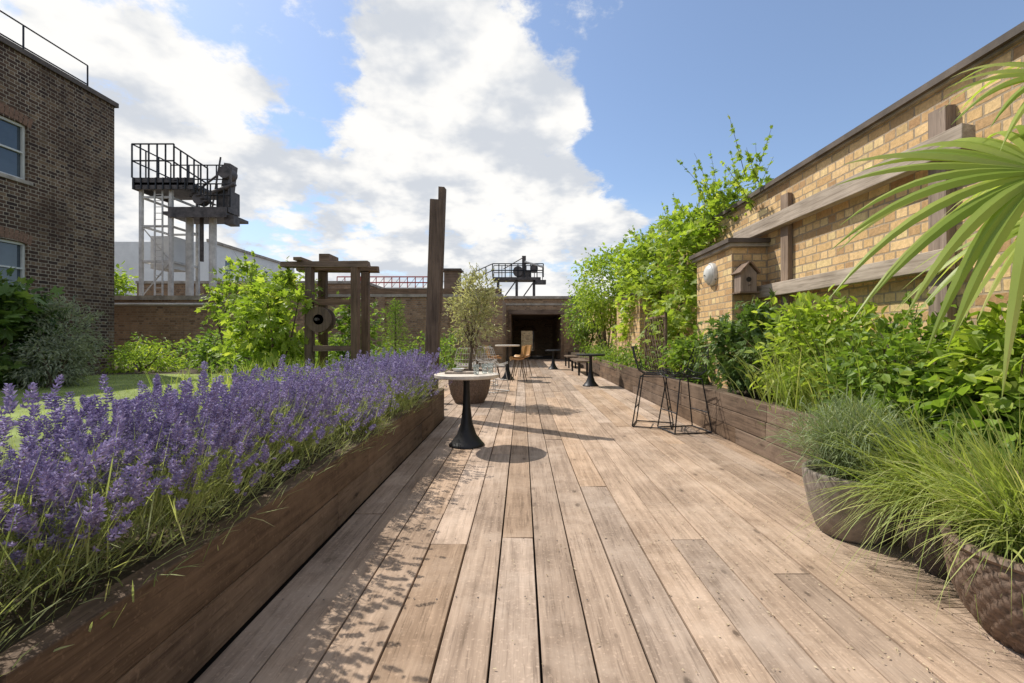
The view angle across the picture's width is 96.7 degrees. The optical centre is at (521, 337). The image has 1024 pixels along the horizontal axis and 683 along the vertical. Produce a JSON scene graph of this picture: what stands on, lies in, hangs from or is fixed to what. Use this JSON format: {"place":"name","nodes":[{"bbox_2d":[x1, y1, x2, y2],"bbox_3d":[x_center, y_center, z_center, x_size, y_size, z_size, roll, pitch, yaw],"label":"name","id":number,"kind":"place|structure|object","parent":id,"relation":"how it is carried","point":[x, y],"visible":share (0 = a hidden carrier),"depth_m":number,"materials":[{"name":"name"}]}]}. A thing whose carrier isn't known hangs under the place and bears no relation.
{"place":"outdoors","nodes":[
{"label":"outdoors","id":0,"kind":"place"},
{"bbox_2d":[0,374,230,466],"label":"lawn","id":1,"kind":"structure","parent":0,"point":[124,386],"depth_m":7.52,"materials":[{"name":"green plant"}]},
{"bbox_2d":[0,266,79,388],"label":"fig bush","id":2,"kind":"object","parent":1,"relation":"on","point":[16,299],"visible":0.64,"depth_m":8.14,"materials":[{"name":"green plant"}]},
{"bbox_2d":[2,321,104,389],"bbox_3d":[-8.644,0.345,8.318,1.492,1.316,1.565,0,0,0],"label":"silver shrub","id":3,"kind":"object","parent":1,"relation":"on","point":[71,366],"visible":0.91,"depth_m":8.23,"materials":[{"name":"green plant"}]},
{"bbox_2d":[5,293,112,384],"bbox_3d":[-8.841,0.030,8.745,1.430,1.808,1.548,0,0,37],"label":"silver shrub","id":4,"kind":"object","parent":1,"relation":"on","point":[66,315],"visible":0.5,"depth_m":8.73,"materials":[{"name":"green plant"}]},
{"bbox_2d":[134,350,388,409],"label":"ornamental grass","id":5,"kind":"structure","parent":1,"relation":"on","point":[243,370],"depth_m":6.49,"materials":[{"name":"green plant"}]},
{"bbox_2d":[206,255,325,373],"bbox_3d":[-4.936,-0.350,8.951,2.091,2.578,1.991,0,0,-27],"label":"vine tree","id":6,"kind":"object","parent":1,"relation":"on","point":[285,344],"visible":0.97,"depth_m":8.75,"materials":[{"name":"green plant"}]},
{"bbox_2d":[280,254,379,368],"bbox_3d":[-3.833,-0.314,9.200,1.716,2.653,0.900,0,0,0],"label":"timber frame","id":7,"kind":"object","parent":1,"relation":"on","point":[324,265],"visible":0.81,"depth_m":8.88,"materials":[{"name":"brown wood"}]},
{"bbox_2d":[306,307,335,331],"bbox_3d":[-3.850,-0.350,8.725,0.480,0.480,0.450,0,0,0],"label":"cable reel","id":8,"kind":"object","parent":7,"relation":"attached to","point":[320,319],"visible":1,"depth_m":8.60,"materials":[{"name":"brown wood"}]},
{"bbox_2d":[328,290,388,368],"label":"climbing shrub","id":9,"kind":"object","parent":1,"relation":"on","point":[342,327],"visible":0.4,"depth_m":10.09,"materials":[{"name":"green plant"}]},
{"bbox_2d":[131,143,248,295],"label":"steel access tower","id":10,"kind":"structure","parent":0,"point":[171,253],"depth_m":21.98,"materials":[{"name":"grey metal"}]},
{"bbox_2d":[114,242,293,295],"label":"walls","id":11,"kind":"structure","parent":0,"point":[127,253],"depth_m":43.50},
{"bbox_2d":[225,261,266,277],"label":"windows","id":12,"kind":"structure","parent":11,"relation":"attached to","point":[226,264],"depth_m":46.70,"materials":[{"name":"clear glass"}]},
{"label":"roof","id":13,"kind":"object","parent":11,"relation":"on","visible":0},
{"bbox_2d":[206,239,279,263],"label":"parapet","id":14,"kind":"structure","parent":13,"relation":"on","point":[242,250],"depth_m":48.70,"materials":[{"name":"grey metal"}]},
{"bbox_2d":[42,359,444,456],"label":"garden terrain","id":15,"kind":"structure","parent":0,"point":[184,371],"depth_m":12.14,"materials":[{"name":"green plant"}]},
{"bbox_2d":[95,336,185,373],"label":"yellow shrub","id":16,"kind":"object","parent":15,"relation":"on","point":[140,368],"visible":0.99,"depth_m":12.28,"materials":[{"name":"green plant"}]},
{"bbox_2d":[170,320,279,371],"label":"green shrub","id":17,"kind":"object","parent":15,"relation":"on","point":[200,348],"visible":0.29,"depth_m":12.38,"materials":[{"name":"green plant"}]},
{"bbox_2d":[194,250,279,369],"bbox_3d":[-6.936,-0.661,11.413,1.822,3.191,2.082,0,0,-16],"label":"climbing shrub","id":18,"kind":"object","parent":15,"relation":"on","point":[217,296],"visible":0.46,"depth_m":10.96,"materials":[{"name":"green plant"}]},
{"bbox_2d":[114,331,424,368],"bbox_3d":[-8.858,0.398,14.835,11.071,1.310,4.027,0,0,0],"label":"shrub border","id":19,"kind":"object","parent":15,"relation":"on","point":[176,360],"visible":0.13,"depth_m":14.46,"materials":[{"name":"green plant"}]},
{"bbox_2d":[205,334,399,382],"bbox_3d":[-4.989,0.443,11.200,3.456,1.160,4.723,0,0,0],"label":"herbaceous border","id":20,"kind":"object","parent":15,"relation":"on","point":[247,363],"visible":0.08,"depth_m":9.77,"materials":[{"name":"green plant"}]},
{"bbox_2d":[373,297,415,358],"bbox_3d":[-3.182,0.042,11.535,1.278,2.176,1.168,0,0,0],"label":"conifer tree","id":21,"kind":"object","parent":15,"relation":"on","point":[396,329],"visible":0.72,"depth_m":11.47,"materials":[{"name":"green plant"}]},
{"bbox_2d":[413,328,469,372],"bbox_3d":[-2.764,0.451,16.420,1.792,1.728,5.651,0,0,0],"label":"hedge border","id":22,"kind":"object","parent":15,"relation":"on","point":[444,350],"visible":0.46,"depth_m":15.55,"materials":[{"name":"green plant"}]},
{"bbox_2d":[135,281,385,295],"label":"brick terrace","id":23,"kind":"structure","parent":0,"point":[179,288],"depth_m":26.00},
{"bbox_2d":[0,0,1023,298],"label":"sky","id":24,"kind":"structure","parent":0,"point":[551,130],"materials":[{"name":"blue"}]},
{"bbox_2d":[521,331,532,350],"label":"yard wall","id":25,"kind":"structure","parent":0,"point":[526,337],"depth_m":38.00,"materials":[{"name":"yellow brick"}]},
{"bbox_2d":[513,356,556,358],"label":"floor","id":26,"kind":"structure","parent":0,"point":[539,357],"depth_m":29.18,"materials":[{"name":"brown wood"}]},
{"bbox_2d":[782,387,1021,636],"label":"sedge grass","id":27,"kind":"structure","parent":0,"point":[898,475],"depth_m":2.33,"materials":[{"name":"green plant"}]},
{"label":"ground","id":28,"kind":"structure","parent":0,"visible":0},
{"bbox_2d":[0,42,113,370],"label":"walls","id":29,"kind":"structure","parent":28,"relation":"on","point":[61,210],"depth_m":11.96,"materials":[{"name":"brick"}]},
{"bbox_2d":[0,115,24,288],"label":"window frames","id":30,"kind":"structure","parent":29,"relation":"attached to","point":[22,176],"depth_m":11.00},
{"bbox_2d":[0,119,19,284],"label":"window glass","id":31,"kind":"object","parent":30,"relation":"in","point":[9,164],"visible":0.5,"depth_m":10.77,"materials":[{"name":"blue glass"}]},
{"bbox_2d":[0,102,32,245],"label":"arches","id":32,"kind":"structure","parent":29,"relation":"attached to","point":[11,114],"depth_m":10.80,"materials":[{"name":"red brick"}]},
{"bbox_2d":[0,172,32,185],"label":"sills","id":33,"kind":"structure","parent":29,"relation":"attached to","point":[13,178],"depth_m":10.76,"materials":[{"name":"white stone"}]},
{"bbox_2d":[0,35,118,107],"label":"coping","id":34,"kind":"object","parent":29,"relation":"on","point":[36,59],"visible":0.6,"depth_m":11.66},
{"label":"roof","id":35,"kind":"object","parent":29,"relation":"on","visible":0},
{"bbox_2d":[0,10,88,85],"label":"railing","id":36,"kind":"object","parent":35,"relation":"on","point":[23,40],"visible":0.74,"depth_m":11.85,"materials":[{"name":"black metal"}]},
{"bbox_2d":[114,257,138,295],"bbox_3d":[-24.488,-1.908,25.984,4.555,6.437,4.528,0,0,36],"label":"distant tree","id":37,"kind":"object","parent":28,"relation":"on","point":[120,282],"visible":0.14,"depth_m":26.75,"materials":[{"name":"green plant"}]},
{"bbox_2d":[114,300,224,362],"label":"wall","id":38,"kind":"structure","parent":28,"relation":"on","point":[175,323],"depth_m":17.00,"materials":[{"name":"brown brick"}]},
{"bbox_2d":[114,303,214,305],"bbox_3d":[-15.700,-1.250,16.850,8.600,0.100,0.100,0,0,0],"label":"pipe","id":39,"kind":"object","parent":38,"relation":"attached to","point":[157,304],"visible":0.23,"depth_m":16.81,"materials":[{"name":"metal"}]},
{"bbox_2d":[114,296,226,300],"bbox_3d":[-16.625,-1.500,17.150,10.750,0.160,0.440,0,0,0],"label":"coping","id":40,"kind":"object","parent":38,"relation":"on","point":[157,298],"visible":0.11,"depth_m":16.93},
{"bbox_2d":[225,297,505,364],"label":"wall","id":41,"kind":"structure","parent":28,"relation":"on","point":[415,310],"depth_m":20.00,"materials":[{"name":"brown brick"}]},
{"bbox_2d":[202,289,503,297],"bbox_3d":[-7.410,-1.990,20.150,13.180,0.380,0.460,0,0,0],"label":"coping","id":42,"kind":"object","parent":41,"relation":"on","point":[394,292],"visible":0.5,"depth_m":20.06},
{"bbox_2d":[444,268,463,288],"bbox_3d":[-3.250,-2.500,21.350,0.900,1.400,0.900,0,0,0],"label":"brick chimney","id":43,"kind":"object","parent":41,"relation":"on","point":[451,276],"visible":0.64,"depth_m":21.00,"materials":[{"name":"brown brick"}]},
{"bbox_2d":[315,297,448,363],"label":"piers","id":44,"kind":"structure","parent":28,"relation":"on","point":[444,317],"depth_m":19.86,"materials":[{"name":"brown brick"}]},
{"bbox_2d":[337,276,443,288],"bbox_3d":[-9.161,-1.470,32.728,7.748,5.740,1.544,0,0,0],"label":"footbridge railing","id":45,"kind":"object","parent":28,"relation":"on","point":[399,282],"visible":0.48,"depth_m":31.97,"materials":[{"name":"metal"}]},
{"bbox_2d":[465,256,545,350],"bbox_3d":[-1.250,-2.500,34.723,6.100,7.400,1.607,0,0,0],"label":"steel gantry","id":46,"kind":"object","parent":28,"relation":"on","point":[522,274],"visible":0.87,"depth_m":34.00,"materials":[{"name":"black metal"}]},
{"bbox_2d":[504,299,585,359],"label":"walls","id":47,"kind":"structure","parent":28,"relation":"on","point":[547,334],"depth_m":28.23,"materials":[{"name":"brown brick"}]},
{"bbox_2d":[512,315,558,319],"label":"ceiling","id":48,"kind":"structure","parent":47,"relation":"attached to","point":[533,317],"depth_m":28.86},
{"bbox_2d":[508,310,563,359],"bbox_3d":[0.770,-0.160,24.970,3.040,2.780,0.060,0,0,0],"label":"door frame","id":49,"kind":"object","parent":47,"relation":"attached to","point":[510,312],"visible":0.76,"depth_m":24.94,"materials":[{"name":"brown wood"}]},
{"bbox_2d":[505,303,574,304],"bbox_3d":[1.275,-1.850,24.985,4.450,0.100,0.030,0,0,0],"label":"band","id":50,"kind":"object","parent":47,"relation":"attached to","point":[536,304],"visible":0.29,"depth_m":24.97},
{"bbox_2d":[504,296,576,298],"bbox_3d":[1.275,-2.225,25.100,4.850,0.150,0.400,0,0,0],"label":"coping","id":51,"kind":"object","parent":47,"relation":"on","point":[536,297],"visible":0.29,"depth_m":24.90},
{"bbox_2d":[187,359,1023,682],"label":"timber deck","id":52,"kind":"structure","parent":28,"relation":"on","point":[405,569],"depth_m":2.27,"materials":[{"name":"brown wood"}]},
{"bbox_2d":[0,389,443,682],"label":"lavender planter","id":53,"kind":"object","parent":52,"relation":"on","point":[187,625],"visible":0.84,"depth_m":1.67,"materials":[{"name":"brown wood"}]},
{"bbox_2d":[0,347,452,675],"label":"lavender hedge","id":54,"kind":"object","parent":53,"relation":"on","point":[250,426],"visible":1,"depth_m":1.68,"materials":[{"name":"purple plant"}]},
{"bbox_2d":[424,186,445,388],"bbox_3d":[-1.345,-0.517,7.005,0.342,3.622,0.210,0,0,0],"label":"timber post","id":55,"kind":"object","parent":52,"relation":"on","point":[436,242],"visible":0.6,"depth_m":6.92,"materials":[{"name":"brown wood"}]},
{"bbox_2d":[454,348,475,367],"bbox_3d":[-1.248,0.705,9.986,0.477,0.983,0.544,0,0,-9],"label":"wire chair","id":56,"kind":"object","parent":52,"relation":"on","point":[462,365],"visible":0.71,"depth_m":9.80,"materials":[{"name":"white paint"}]},
{"bbox_2d":[434,372,498,448],"bbox_3d":[-0.620,0.798,5.100,0.720,0.796,0.720,0,0,0],"label":"bistro table","id":57,"kind":"object","parent":52,"relation":"on","point":[466,437],"visible":0.96,"depth_m":5.01,"materials":[{"name":"black metal"}]},
{"bbox_2d":[445,371,473,373],"bbox_3d":[-0.690,0.388,5.135,0.340,0.020,0.170,0,0,0],"label":"serving board","id":58,"kind":"object","parent":57,"relation":"on","point":[462,372],"visible":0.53,"depth_m":5.05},
{"bbox_2d":[452,368,463,371],"bbox_3d":[-0.720,0.359,5.130,0.140,0.035,0.140,0,0,0],"label":"table bowl","id":59,"kind":"object","parent":58,"relation":"on","point":[458,369],"visible":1,"depth_m":5.09,"materials":[{"name":"white ceramic"}]},
{"bbox_2d":[473,364,478,374],"bbox_3d":[-0.500,0.343,4.980,0.068,0.110,0.068,0,0,0],"label":"drinking glass","id":60,"kind":"object","parent":57,"relation":"on","point":[476,368],"visible":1,"depth_m":4.95,"materials":[{"name":"white"}]},
{"bbox_2d":[482,364,487,373],"bbox_3d":[-0.420,0.343,5.100,0.068,0.110,0.068,0,0,0],"label":"drinking glass","id":61,"kind":"object","parent":57,"relation":"on","point":[484,368],"visible":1,"depth_m":5.07,"materials":[{"name":"white"}]},
{"bbox_2d":[488,363,492,372],"bbox_3d":[-0.360,0.343,5.200,0.068,0.110,0.068,0,0,0],"label":"drinking glass","id":62,"kind":"object","parent":57,"relation":"on","point":[490,367],"visible":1,"depth_m":5.17,"materials":[{"name":"white"}]},
{"bbox_2d":[448,369,490,403],"bbox_3d":[-0.980,0.900,8.500,0.816,0.600,0.816,0,0,0],"label":"lattice pot","id":63,"kind":"object","parent":52,"relation":"on","point":[479,390],"visible":0.42,"depth_m":8.22,"materials":[{"name":"ceramic"}]},
{"bbox_2d":[442,262,508,370],"bbox_3d":[-0.902,-0.366,8.475,1.382,2.138,1.211,0,0,0],"label":"olive tree","id":64,"kind":"object","parent":63,"relation":"on","point":[470,304],"visible":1,"depth_m":8.34,"materials":[{"name":"green plant"}]},
{"bbox_2d":[476,346,497,385],"bbox_3d":[-0.904,0.705,11.613,0.477,0.983,0.544,0,0,-17],"label":"wire chair","id":65,"kind":"object","parent":52,"relation":"on","point":[481,362],"visible":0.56,"depth_m":11.70,"materials":[{"name":"white paint"}]},
{"bbox_2d":[485,345,500,378],"bbox_3d":[-0.860,0.710,13.399,0.480,0.980,0.480,0,0,-7],"label":"shell chair","id":66,"kind":"object","parent":52,"relation":"on","point":[497,356],"visible":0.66,"depth_m":13.25,"materials":[{"name":"brown"}]},
{"bbox_2d":[481,348,509,392],"bbox_3d":[-0.628,0.705,10.189,0.477,0.983,0.544,0,0,37],"label":"wire chair","id":67,"kind":"object","parent":52,"relation":"on","point":[499,364],"visible":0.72,"depth_m":10.15,"materials":[{"name":"white paint"}]},
{"bbox_2d":[495,345,519,379],"bbox_3d":[-0.420,0.698,13.200,0.720,0.996,0.720,0,0,0],"label":"bistro table","id":68,"kind":"object","parent":52,"relation":"on","point":[507,372],"visible":0.94,"depth_m":13.13,"materials":[{"name":"black metal"}]},
{"bbox_2d":[509,346,526,381],"bbox_3d":[-0.090,0.710,12.702,0.480,0.980,0.480,0,0,-10],"label":"shell chair","id":69,"kind":"object","parent":52,"relation":"on","point":[523,353],"visible":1,"depth_m":12.60,"materials":[{"name":"brown wood"}]},
{"bbox_2d":[514,345,531,375],"bbox_3d":[0.059,0.710,14.204,0.480,0.980,0.480,0,0,-21],"label":"shell chair","id":70,"kind":"object","parent":52,"relation":"on","point":[528,352],"visible":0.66,"depth_m":14.30,"materials":[{"name":"brown wood"}]},
{"bbox_2d":[545,350,560,368],"bbox_3d":[1.200,0.828,17.500,0.600,0.736,0.600,0,0,0],"label":"bistro table","id":71,"kind":"object","parent":52,"relation":"on","point":[553,365],"visible":1,"depth_m":17.42,"materials":[{"name":"black metal"}]},
{"bbox_2d":[564,355,577,367],"bbox_3d":[2.000,0.964,18.800,0.400,0.467,1.600,0,0,0],"label":"wooden bench","id":72,"kind":"object","parent":52,"relation":"on","point":[569,356],"visible":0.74,"depth_m":18.12,"materials":[{"name":"brown wood"}]},
{"bbox_2d":[570,358,588,375],"bbox_3d":[1.950,0.964,15.500,0.400,0.467,2.200,0,0,0],"label":"wooden bench","id":73,"kind":"object","parent":52,"relation":"on","point":[579,360],"visible":0.91,"depth_m":14.52,"materials":[{"name":"brown wood"}]},
{"bbox_2d":[576,353,604,386],"bbox_3d":[1.720,0.798,11.400,0.720,0.796,0.720,0,0,0],"label":"bistro table","id":74,"kind":"object","parent":52,"relation":"on","point":[590,381],"visible":1,"depth_m":11.32,"materials":[{"name":"black metal"}]},
{"bbox_2d":[632,346,673,428],"bbox_3d":[1.787,0.655,6.255,0.545,1.082,0.477,0,0,21],"label":"wire bar stool","id":75,"kind":"object","parent":52,"relation":"on","point":[649,373],"visible":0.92,"depth_m":6.20,"materials":[{"name":"black metal"}]},
{"bbox_2d":[657,346,712,434],"bbox_3d":[2.114,0.655,5.902,0.545,1.083,0.477,0,0,-10],"label":"wire bar stool","id":76,"kind":"object","parent":52,"relation":"on","point":[687,376],"visible":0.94,"depth_m":5.86,"materials":[{"name":"black metal"}]},
{"bbox_2d":[474,398,1007,682],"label":"fallen leaves","id":77,"kind":"object","parent":52,"relation":"on","point":[750,551],"visible":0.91,"depth_m":2.43,"materials":[{"name":"beige plant"}]},
{"bbox_2d":[568,352,1023,525],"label":"timber planter","id":78,"kind":"object","parent":52,"relation":"on","point":[735,418],"visible":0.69,"depth_m":5.44,"materials":[{"name":"brown wood"}]},
{"bbox_2d":[559,284,601,353],"bbox_3d":[2.872,-0.843,20.435,2.513,3.319,3.749,0,0,0],"label":"robinia tree","id":79,"kind":"object","parent":78,"relation":"in","point":[580,331],"visible":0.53,"depth_m":20.26,"materials":[{"name":"green plant"}]},
{"bbox_2d":[565,242,647,351],"bbox_3d":[3.121,-1.339,16.403,3.251,4.297,3.791,0,0,0],"label":"robinia tree","id":80,"kind":"object","parent":78,"relation":"in","point":[602,305],"visible":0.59,"depth_m":15.95,"materials":[{"name":"green plant"}]},
{"bbox_2d":[574,337,691,377],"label":"planter perennials","id":81,"kind":"object","parent":78,"relation":"on","point":[611,355],"visible":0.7,"depth_m":12.07,"materials":[{"name":"green plant"}]},
{"bbox_2d":[645,313,666,372],"bbox_3d":[2.720,0.130,9.300,0.041,1.220,1.440,0,0,0],"label":"lattice trellis","id":82,"kind":"object","parent":78,"relation":"on","point":[649,350],"visible":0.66,"depth_m":9.23,"materials":[{"name":"brown wood"}]},
{"bbox_2d":[658,325,714,383],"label":"laurel bush","id":83,"kind":"object","parent":78,"relation":"on","point":[684,347],"visible":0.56,"depth_m":7.71,"materials":[{"name":"green plant"}]},
{"bbox_2d":[605,114,773,353],"bbox_3d":[3.252,-1.323,10.178,1.773,4.134,7.575,0,0,0],"label":"climbing vine","id":84,"kind":"object","parent":78,"relation":"on","point":[641,257],"visible":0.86,"depth_m":8.82,"materials":[{"name":"green plant"}]},
{"bbox_2d":[694,289,803,396],"bbox_3d":[2.903,0.090,5.759,1.464,1.383,1.594,0,0,0],"label":"laurel bush","id":85,"kind":"object","parent":78,"relation":"on","point":[730,335],"visible":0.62,"depth_m":5.73,"materials":[{"name":"green plant"}]},
{"bbox_2d":[744,284,925,410],"bbox_3d":[3.068,0.132,4.606,1.470,1.357,1.714,0,0,21],"label":"hydrangea bush","id":86,"kind":"object","parent":78,"relation":"on","point":[817,324],"visible":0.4,"depth_m":4.39,"materials":[{"name":"green plant"}]},
{"bbox_2d":[702,308,980,445],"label":"tall grass","id":87,"kind":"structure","parent":78,"relation":"on","point":[784,396],"depth_m":4.12,"materials":[{"name":"green plant"}]},
{"bbox_2d":[780,104,955,394],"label":"posts","id":88,"kind":"object","parent":78,"relation":"on","point":[941,119],"visible":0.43,"depth_m":3.76,"materials":[{"name":"wood"}]},
{"bbox_2d":[779,289,1021,436],"bbox_3d":[2.890,0.187,3.498,1.468,1.167,1.616,0,0,0],"label":"rose shrub","id":89,"kind":"object","parent":78,"relation":"on","point":[891,342],"visible":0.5,"depth_m":3.32,"materials":[{"name":"green plant"}]},
{"bbox_2d":[829,62,1023,396],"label":"fan palm","id":90,"kind":"object","parent":78,"relation":"on","point":[995,208],"visible":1,"depth_m":2.33,"materials":[{"name":"green plant"}]},
{"bbox_2d":[864,356,1023,470],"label":"bergenia plant","id":91,"kind":"object","parent":78,"relation":"on","point":[934,401],"visible":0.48,"depth_m":2.70,"materials":[{"name":"green plant"}]},
{"bbox_2d":[890,294,1023,450],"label":"rose shrub","id":92,"kind":"object","parent":78,"relation":"on","point":[986,336],"visible":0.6,"depth_m":2.69,"materials":[{"name":"green plant"}]},
{"bbox_2d":[801,459,901,544],"bbox_3d":[2.030,1.006,2.800,0.530,0.380,0.530,0,0,0],"label":"concrete planter pot","id":93,"kind":"object","parent":52,"relation":"on","point":[857,532],"visible":0.56,"depth_m":2.64,"materials":[{"name":"concrete"}]},
{"bbox_2d":[749,379,967,505],"bbox_3d":[2.095,0.594,2.836,1.220,0.688,1.186,0,0,0],"label":"rosemary plant","id":94,"kind":"object","parent":93,"relation":"in","point":[830,454],"visible":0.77,"depth_m":2.77,"materials":[{"name":"green plant"}]},
{"bbox_2d":[902,501,950,580],"bbox_3d":[2.220,1.036,2.340,0.418,0.320,0.418,0,0,0],"label":"dark plant pot","id":95,"kind":"object","parent":52,"relation":"on","point":[927,563],"visible":0.21,"depth_m":2.29,"materials":[{"name":"ceramic"}]},
{"bbox_2d":[939,516,1023,654],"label":"wicker plant pot","id":96,"kind":"object","parent":52,"relation":"on","point":[1000,616],"visible":0.74,"depth_m":1.75,"materials":[{"name":"wicker"}]},
{"bbox_2d":[838,393,1023,620],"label":"sedge grass","id":97,"kind":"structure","parent":96,"relation":"in","point":[992,497],"depth_m":1.88,"materials":[{"name":"green plant"}]},
{"bbox_2d":[613,290,658,366],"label":"brick pier","id":98,"kind":"structure","parent":28,"relation":"on","point":[637,329],"depth_m":11.92,"materials":[{"name":"beige brick"}]},
{"bbox_2d":[689,238,770,389],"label":"brick pier","id":99,"kind":"structure","parent":28,"relation":"on","point":[728,256],"depth_m":6.71,"materials":[{"name":"beige brick"}]},
{"bbox_2d":[703,263,717,285],"bbox_3d":[2.927,-1.000,7.150,0.146,0.357,0.340,0,0,0],"label":"bulkhead lamp","id":100,"kind":"object","parent":99,"relation":"attached to","point":[710,273],"visible":1,"depth_m":7.05,"materials":[{"name":"white glass"}]},
{"bbox_2d":[732,291,759,294],"bbox_3d":[3.130,-0.630,6.365,0.280,0.020,0.250,0,0,0],"label":"base","id":101,"kind":"object","parent":99,"relation":"attached to","point":[745,292],"visible":1,"depth_m":6.34,"materials":[{"name":"brown wood"}]},
{"bbox_2d":[734,273,756,292],"bbox_3d":[3.130,-0.770,6.380,0.220,0.260,0.200,0,0,0],"label":"box","id":102,"kind":"object","parent":101,"relation":"on","point":[741,283],"visible":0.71,"depth_m":6.28,"materials":[{"name":"wood"}]},
{"bbox_2d":[731,261,760,275],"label":"roof","id":103,"kind":"structure","parent":102,"relation":"on","point":[740,268],"depth_m":6.28,"materials":[{"name":"brown wood"}]},
{"bbox_2d":[741,264,756,272],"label":"gable","id":104,"kind":"structure","parent":102,"relation":"on","point":[748,269],"depth_m":6.28,"materials":[{"name":"brown wood"}]},
{"bbox_2d":[733,123,975,297],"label":"beams","id":105,"kind":"structure","parent":99,"relation":"on","point":[828,197],"depth_m":4.67,"materials":[{"name":"brown wood"}]},
{"bbox_2d":[586,40,1023,390],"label":"wall","id":106,"kind":"structure","parent":28,"relation":"on","point":[817,237],"depth_m":4.48,"materials":[{"name":"yellow brick"}]},
{"bbox_2d":[591,21,1023,306],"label":"coping","id":107,"kind":"object","parent":106,"relation":"on","point":[1012,37],"visible":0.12,"depth_m":4.11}
]}

